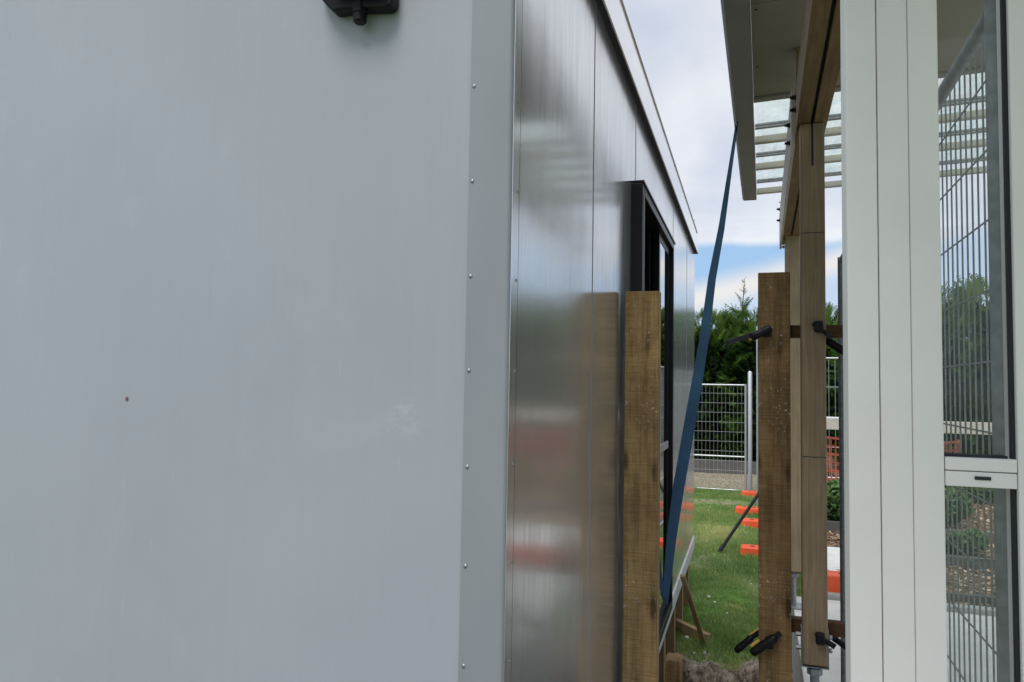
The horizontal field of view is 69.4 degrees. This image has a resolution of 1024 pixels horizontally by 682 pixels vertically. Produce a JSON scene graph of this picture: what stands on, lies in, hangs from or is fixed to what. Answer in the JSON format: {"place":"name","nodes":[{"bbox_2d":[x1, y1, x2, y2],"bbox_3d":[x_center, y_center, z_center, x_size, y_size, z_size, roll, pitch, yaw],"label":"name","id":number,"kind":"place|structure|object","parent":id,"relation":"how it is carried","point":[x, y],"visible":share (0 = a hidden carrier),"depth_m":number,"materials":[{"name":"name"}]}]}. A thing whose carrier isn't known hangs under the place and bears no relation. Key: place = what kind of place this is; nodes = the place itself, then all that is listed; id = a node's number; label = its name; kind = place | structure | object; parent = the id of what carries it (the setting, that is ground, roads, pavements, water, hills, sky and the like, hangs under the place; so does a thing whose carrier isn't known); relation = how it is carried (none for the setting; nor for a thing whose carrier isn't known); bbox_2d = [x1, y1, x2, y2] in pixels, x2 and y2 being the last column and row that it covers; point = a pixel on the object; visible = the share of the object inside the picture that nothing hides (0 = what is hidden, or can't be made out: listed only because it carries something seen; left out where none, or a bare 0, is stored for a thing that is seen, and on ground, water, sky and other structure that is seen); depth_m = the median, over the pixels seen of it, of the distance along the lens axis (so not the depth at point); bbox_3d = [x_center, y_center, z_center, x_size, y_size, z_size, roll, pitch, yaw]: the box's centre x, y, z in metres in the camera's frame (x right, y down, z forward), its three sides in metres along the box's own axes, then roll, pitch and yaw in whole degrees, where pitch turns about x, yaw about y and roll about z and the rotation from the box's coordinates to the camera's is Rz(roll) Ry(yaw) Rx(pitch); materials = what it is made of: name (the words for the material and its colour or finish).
{"place":"outdoors","nodes":[
{"label":"outdoors","id":0,"kind":"place"},
{"bbox_2d":[666,472,792,681],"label":"ground","id":1,"kind":"structure","parent":0,"point":[707,671],"depth_m":5.86,"materials":[{"name":"soil"}]},
{"bbox_2d":[622,291,660,681],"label":"timber stake","id":2,"kind":"object","parent":1,"relation":"on","point":[641,576],"visible":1,"depth_m":2.90,"materials":[{"name":"brown wood"}]},
{"bbox_2d":[659,635,665,681],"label":"timber pile","id":3,"kind":"object","parent":1,"relation":"on","point":[662,656],"depth_m":4.77,"materials":[{"name":"brown wood"}]},
{"bbox_2d":[0,0,697,681],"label":"portable cabin","id":4,"kind":"object","parent":3,"relation":"on","point":[312,340],"visible":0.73,"depth_m":1.79,"materials":[{"name":"metal"}]},
{"bbox_2d":[323,0,398,25],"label":"electrical inlet box","id":5,"kind":"object","parent":4,"relation":"attached to","point":[359,11],"visible":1,"depth_m":1.68,"materials":[{"name":"black plastic"}]},
{"bbox_2d":[630,183,673,645],"bbox_3d":[0.712,0.464,3.872,0.125,2.225,1.456,0,-3,18],"label":"window frame","id":6,"kind":"structure","parent":4,"relation":"in","point":[653,222],"depth_m":3.91,"materials":[{"name":"black metal"}]},
{"bbox_2d":[666,605,675,654],"bbox_3d":[1.157,2.154,5.488,0.100,0.612,0.100,0,-3,18],"label":"timber pile","id":7,"kind":"object","parent":1,"relation":"on","point":[670,640],"visible":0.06,"depth_m":5.43,"materials":[{"name":"brown wood"}]},
{"bbox_2d":[665,652,682,681],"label":"timber stump","id":8,"kind":"object","parent":1,"relation":"on","point":[673,667],"visible":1,"depth_m":3.98,"materials":[{"name":"brown wood"}]},
{"bbox_2d":[676,585,682,620],"bbox_3d":[1.369,2.196,6.154,0.100,0.612,0.100,0,-3,18],"label":"timber pile","id":9,"kind":"object","parent":1,"relation":"on","point":[679,608],"visible":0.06,"depth_m":6.10,"materials":[{"name":"brown wood"}]},
{"bbox_2d":[683,566,688,605],"bbox_3d":[1.566,2.235,6.772,0.100,0.612,0.100,0,-3,18],"label":"timber pile","id":10,"kind":"object","parent":1,"relation":"on","point":[685,602],"visible":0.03,"depth_m":6.72,"materials":[{"name":"brown wood"}]},
{"bbox_2d":[694,317,699,458],"bbox_3d":[3.785,1.227,19.425,3.141,4.619,2.720,0,-3,18],"label":"conifer","id":11,"kind":"object","parent":1,"relation":"on","point":[694,350],"visible":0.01,"depth_m":18.63,"materials":[{"name":"green plant"}]},
{"bbox_2d":[683,661,746,681],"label":"soil clods","id":12,"kind":"object","parent":1,"relation":"on","point":[729,671],"visible":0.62,"depth_m":5.19,"materials":[{"name":"brown soil"}]},
{"bbox_2d":[694,304,755,460],"bbox_3d":[4.908,1.185,19.052,3.177,4.296,2.737,0,-3,18],"label":"conifer","id":13,"kind":"object","parent":1,"relation":"on","point":[709,429],"visible":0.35,"depth_m":18.37,"materials":[{"name":"green plant"}]},
{"bbox_2d":[694,459,755,474],"bbox_3d":[2.667,2.980,17.919,8.200,0.407,0.060,0,-3,18],"label":"retaining board","id":14,"kind":"object","parent":1,"relation":"on","point":[704,466],"depth_m":17.20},
{"bbox_2d":[705,303,757,461],"bbox_3d":[6.159,1.218,18.599,3.332,4.404,2.674,0,-3,18],"label":"conifer","id":15,"kind":"object","parent":1,"relation":"on","point":[747,365],"visible":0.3,"depth_m":18.16,"materials":[{"name":"green plant"}]},
{"bbox_2d":[724,278,752,328],"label":"conifer sapling","id":16,"kind":"object","parent":1,"relation":"on","point":[746,304],"visible":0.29,"depth_m":18.90,"materials":[{"name":"green plant"}]},
{"bbox_2d":[758,272,791,681],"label":"timber stake","id":17,"kind":"object","parent":1,"relation":"on","point":[774,497],"visible":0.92,"depth_m":2.94,"materials":[{"name":"brown wood"}]},
{"bbox_2d":[726,325,771,344],"bbox_3d":[0.957,-0.025,2.983,0.177,0.079,0.046,0,-3,18],"label":"bar clamp","id":18,"kind":"object","parent":17,"relation":"attached to","point":[764,331],"visible":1,"depth_m":2.96,"materials":[{"name":"black plastic"}]},
{"bbox_2d":[750,631,781,655],"bbox_3d":[0.994,1.183,2.894,0.120,0.102,0.046,0,-3,18],"label":"bar clamp","id":19,"kind":"object","parent":17,"relation":"attached to","point":[759,647],"visible":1,"depth_m":2.88,"materials":[{"name":"black plastic"}]},
{"bbox_2d":[790,325,842,337],"bbox_3d":[1.218,-0.038,2.998,0.379,0.050,0.045,0,-3,18],"label":"batten","id":20,"kind":"object","parent":17,"relation":"attached to","point":[835,331],"depth_m":2.96,"materials":[{"name":"brown wood"}]},
{"bbox_2d":[826,338,842,354],"bbox_3d":[1.318,0.001,3.015,0.097,0.115,0.053,0,-3,18],"label":"bar clamp","id":21,"kind":"object","parent":20,"relation":"attached to","point":[833,344],"visible":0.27,"depth_m":3.01,"materials":[{"name":"black plastic"}]},
{"bbox_2d":[791,615,844,637],"bbox_3d":[1.198,1.130,2.931,0.379,0.054,0.045,0,-3,18],"label":"batten","id":22,"kind":"object","parent":17,"relation":"attached to","point":[836,628],"depth_m":2.89,"materials":[{"name":"brown wood"}]},
{"bbox_2d":[734,628,758,652],"bbox_3d":[0.990,1.227,3.048,0.144,0.134,0.046,0,-3,18],"label":"bar clamp","id":23,"kind":"object","parent":22,"relation":"attached to","point":[745,642],"visible":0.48,"depth_m":3.05,"materials":[{"name":"black plastic"}]},
{"bbox_2d":[832,637,845,649],"bbox_3d":[1.300,1.186,2.940,0.102,0.098,0.044,1,-3,-2],"label":"bar clamp","id":24,"kind":"object","parent":22,"relation":"attached to","point":[839,642],"visible":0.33,"depth_m":2.93,"materials":[{"name":"black plastic"}]},
{"bbox_2d":[826,302,838,453],"bbox_3d":[7.436,1.167,18.114,3.291,4.501,2.688,0,-3,18],"label":"conifer","id":25,"kind":"object","parent":1,"relation":"on","point":[830,403],"visible":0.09,"depth_m":17.50,"materials":[{"name":"green plant"}]},
{"bbox_2d":[828,592,995,616],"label":"kerb","id":26,"kind":"structure","parent":1,"relation":"on","point":[833,596],"depth_m":4.97,"materials":[{"name":"concrete"}]},
{"bbox_2d":[941,273,992,453],"bbox_3d":[8.962,0.800,13.358,3.343,4.296,2.788,0,-3,18],"label":"conifer","id":27,"kind":"object","parent":1,"relation":"on","point":[984,356],"visible":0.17,"depth_m":13.06,"materials":[{"name":"green plant"}]},
{"bbox_2d":[675,486,800,672],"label":"grass","id":28,"kind":"structure","parent":0,"point":[712,537],"depth_m":7.72,"materials":[{"name":"green plant"}]},
{"bbox_2d":[675,618,710,640],"bbox_3d":[1.438,2.323,5.925,0.050,0.100,0.364,3,-4,-33],"label":"peg board","id":29,"kind":"object","parent":28,"relation":"on","point":[684,627],"visible":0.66,"depth_m":5.93,"materials":[{"name":"brown wood"}]},
{"bbox_2d":[680,574,706,645],"bbox_3d":[1.359,2.023,5.527,0.038,0.662,0.553,-1,-4,32],"label":"diagonal brace","id":30,"kind":"object","parent":28,"relation":"on","point":[691,605],"visible":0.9,"depth_m":5.49,"materials":[{"name":"brown wood"}]},
{"bbox_2d":[694,384,746,490],"bbox_3d":[3.362,1.867,14.582,2.410,2.069,0.038,0,-3,18],"label":"fence","id":31,"kind":"object","parent":28,"relation":"on","point":[737,422],"visible":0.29,"depth_m":14.29,"materials":[{"name":"metal"}]},
{"bbox_2d":[717,492,757,551],"bbox_3d":[2.878,2.101,9.087,0.824,0.966,0.070,2,-3,-19],"label":"fence stay","id":32,"kind":"object","parent":28,"relation":"on","point":[727,539],"visible":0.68,"depth_m":9.03,"materials":[{"name":"black metal"}]},
{"bbox_2d":[735,506,757,513],"bbox_3d":[3.898,2.689,11.687,0.717,0.112,0.236,0,-3,18],"label":"ballast block","id":33,"kind":"object","parent":28,"relation":"on","point":[740,509],"depth_m":11.66,"materials":[{"name":"orange plastic"}]},
{"bbox_2d":[741,490,755,496],"bbox_3d":[4.557,2.805,13.491,0.717,0.112,0.236,0,-3,18],"label":"ballast block","id":34,"kind":"object","parent":28,"relation":"on","point":[748,492],"depth_m":13.47,"materials":[{"name":"orange plastic"}]},
{"bbox_2d":[740,544,757,555],"bbox_3d":[3.080,2.507,8.778,0.717,0.112,0.236,0,-3,18],"label":"ballast block","id":35,"kind":"object","parent":28,"relation":"on","point":[746,548],"depth_m":8.77,"materials":[{"name":"orange plastic"}]},
{"bbox_2d":[741,518,757,527],"bbox_3d":[3.656,2.622,10.583,0.717,0.112,0.236,0,-3,18],"label":"ballast block","id":36,"kind":"object","parent":28,"relation":"on","point":[752,522],"depth_m":10.56,"materials":[{"name":"orange plastic"}]},
{"bbox_2d":[748,371,751,490],"bbox_3d":[4.552,1.737,14.148,0.080,2.321,0.080,0,-3,18],"label":"fence post","id":37,"kind":"object","parent":28,"relation":"on","point":[750,430],"visible":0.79,"depth_m":14.12,"materials":[{"name":"metal"}]},
{"bbox_2d":[756,326,757,506],"bbox_3d":[4.135,1.270,12.481,0.022,3.046,0.022,1,-3,-5],"label":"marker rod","id":38,"kind":"object","parent":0,"point":[756,418],"visible":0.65,"depth_m":12.47,"materials":[{"name":"metal"}]},
{"bbox_2d":[623,0,988,348],"label":"sky","id":39,"kind":"structure","parent":0,"point":[681,43],"materials":[{"name":"white"}]},
{"bbox_2d":[827,455,838,476],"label":"back bank","id":40,"kind":"structure","parent":0,"point":[833,468],"depth_m":14.49,"materials":[{"name":"grey plant"}]},
{"bbox_2d":[826,281,991,476],"bbox_3d":[7.380,0.923,13.797,3.339,4.207,2.948,0,-3,18],"label":"conifer","id":41,"kind":"object","parent":40,"relation":"on","point":[835,364],"visible":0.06,"depth_m":13.12,"materials":[{"name":"green plant"}]},
{"bbox_2d":[827,547,839,570],"bbox_3d":[3.059,1.933,6.508,0.700,0.008,1.000,0,-3,19],"label":"barrier","id":42,"kind":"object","parent":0,"point":[833,558],"depth_m":6.56,"materials":[{"name":"plastic"}]},
{"bbox_2d":[792,596,996,681],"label":"concrete slab","id":43,"kind":"structure","parent":0,"point":[831,674],"depth_m":4.26,"materials":[{"name":"grey concrete"}]},
{"bbox_2d":[779,201,800,609],"bbox_3d":[1.935,0.408,5.114,0.156,2.800,0.140,0,-3,19],"label":"veranda post","id":44,"kind":"object","parent":43,"relation":"on","point":[792,254],"visible":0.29,"depth_m":5.06,"materials":[{"name":"brown wood"}]},
{"bbox_2d":[776,0,840,248],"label":"veranda beam","id":45,"kind":"structure","parent":44,"relation":"on","point":[818,58],"depth_m":2.64,"materials":[{"name":"brown wood"}]},
{"bbox_2d":[720,0,986,200],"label":"veranda roof","id":46,"kind":"structure","parent":45,"relation":"on","point":[767,49],"depth_m":3.42,"materials":[{"name":"paint"}]},
{"bbox_2d":[663,122,738,605],"bbox_3d":[1.003,0.259,4.214,0.223,2.928,0.690,3,-4,-25],"label":"tie down strap","id":47,"kind":"object","parent":46,"relation":"hanging from","point":[685,447],"visible":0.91,"depth_m":4.07,"materials":[{"name":"blue fabric"}]},
{"bbox_2d":[796,122,832,681],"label":"veranda post","id":48,"kind":"object","parent":43,"relation":"on","point":[814,609],"visible":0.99,"depth_m":2.87,"materials":[{"name":"brown wood"}]},
{"bbox_2d":[812,321,833,339],"bbox_3d":[1.202,-0.041,2.861,0.080,0.074,0.030,0,-3,18],"label":"bar clamp","id":49,"kind":"object","parent":48,"relation":"attached to","point":[817,326],"visible":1,"depth_m":2.85,"materials":[{"name":"black plastic"}]},
{"bbox_2d":[815,632,835,648],"bbox_3d":[1.183,1.130,2.793,0.076,0.055,0.030,0,-3,18],"label":"bar clamp","id":50,"kind":"object","parent":48,"relation":"attached to","point":[820,639],"visible":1,"depth_m":2.78,"materials":[{"name":"black plastic"}]},
{"bbox_2d":[837,0,1009,681],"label":"fence","id":51,"kind":"object","parent":43,"relation":"on","point":[984,29],"visible":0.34,"depth_m":1.24,"materials":[{"name":"grey metal"}]},
{"bbox_2d":[840,0,1023,681],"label":"glazed door","id":52,"kind":"structure","parent":43,"relation":"on","point":[902,468],"depth_m":1.03,"materials":[{"name":"white metal"}]},
{"bbox_2d":[827,479,994,605],"bbox_3d":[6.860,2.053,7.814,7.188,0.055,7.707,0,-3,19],"label":"bark mulch","id":53,"kind":"object","parent":0,"point":[955,567],"visible":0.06,"depth_m":6.75,"materials":[{"name":"brown wood"}]},
{"bbox_2d":[826,357,838,478],"bbox_3d":[5.696,1.296,11.949,1.284,2.067,0.032,0,-3,19],"label":"fence","id":54,"kind":"object","parent":53,"relation":"on","point":[828,358],"visible":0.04,"depth_m":12.09,"materials":[{"name":"metal"}]},
{"bbox_2d":[827,477,839,520],"bbox_3d":[3.563,1.769,8.087,0.600,0.556,0.554,3,-4,-36],"label":"shrub","id":55,"kind":"object","parent":53,"relation":"on","point":[833,513],"visible":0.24,"depth_m":7.97,"materials":[{"name":"green plant"}]},
{"bbox_2d":[827,570,839,592],"bbox_3d":[2.566,1.756,5.286,0.618,0.152,0.197,0,-3,19],"label":"ballast block","id":56,"kind":"object","parent":53,"relation":"on","point":[833,581],"depth_m":5.29,"materials":[{"name":"orange plastic"}]},
{"bbox_2d":[827,436,962,487],"bbox_3d":[4.702,1.689,9.512,1.920,0.906,0.108,0,-3,19],"label":"safety netting","id":57,"kind":"object","parent":53,"relation":"on","point":[831,470],"visible":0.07,"depth_m":9.70,"materials":[{"name":"red plastic"}]},
{"bbox_2d":[826,418,991,434],"bbox_3d":[8.101,1.621,9.074,8.500,1.110,0.150,0,-3,19],"label":"rail fence","id":58,"kind":"object","parent":53,"relation":"on","point":[832,423],"depth_m":9.78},
{"bbox_2d":[827,521,993,542],"bbox_3d":[7.243,1.962,6.545,8.500,0.110,0.060,0,-3,19],"label":"garden edging","id":59,"kind":"object","parent":53,"relation":"on","point":[834,526],"depth_m":7.81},
{"bbox_2d":[945,486,975,526],"bbox_3d":[4.846,1.839,8.209,0.541,0.473,0.483,4,-4,-39],"label":"shrub","id":60,"kind":"object","parent":53,"relation":"on","point":[959,506],"visible":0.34,"depth_m":8.07,"materials":[{"name":"green plant"}]},
{"bbox_2d":[945,528,989,555],"bbox_3d":[4.183,1.847,6.842,0.459,0.280,0.449,0,-3,19],"label":"shrub","id":61,"kind":"object","parent":53,"relation":"on","point":[970,541],"visible":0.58,"depth_m":6.74,"materials":[{"name":"green plant"}]},
{"bbox_2d":[946,555,994,570],"bbox_3d":[7.157,1.888,5.204,7.800,0.100,0.060,0,-3,19],"label":"garden edging","id":62,"kind":"object","parent":53,"relation":"on","point":[988,562],"depth_m":6.28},
{"bbox_2d":[946,592,995,606],"bbox_3d":[6.439,1.831,4.177,8.500,0.070,0.050,0,-3,19],"label":"garden edging","id":63,"kind":"object","parent":53,"relation":"on","point":[971,598],"depth_m":5.24,"materials":[{"name":"grey concrete"}]},
{"bbox_2d":[963,486,992,502],"bbox_3d":[6.369,2.035,10.124,0.716,0.361,0.702,-2,-4,39],"label":"shrub","id":64,"kind":"object","parent":53,"relation":"on","point":[980,493],"visible":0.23,"depth_m":9.93,"materials":[{"name":"green plant"}]}
]}

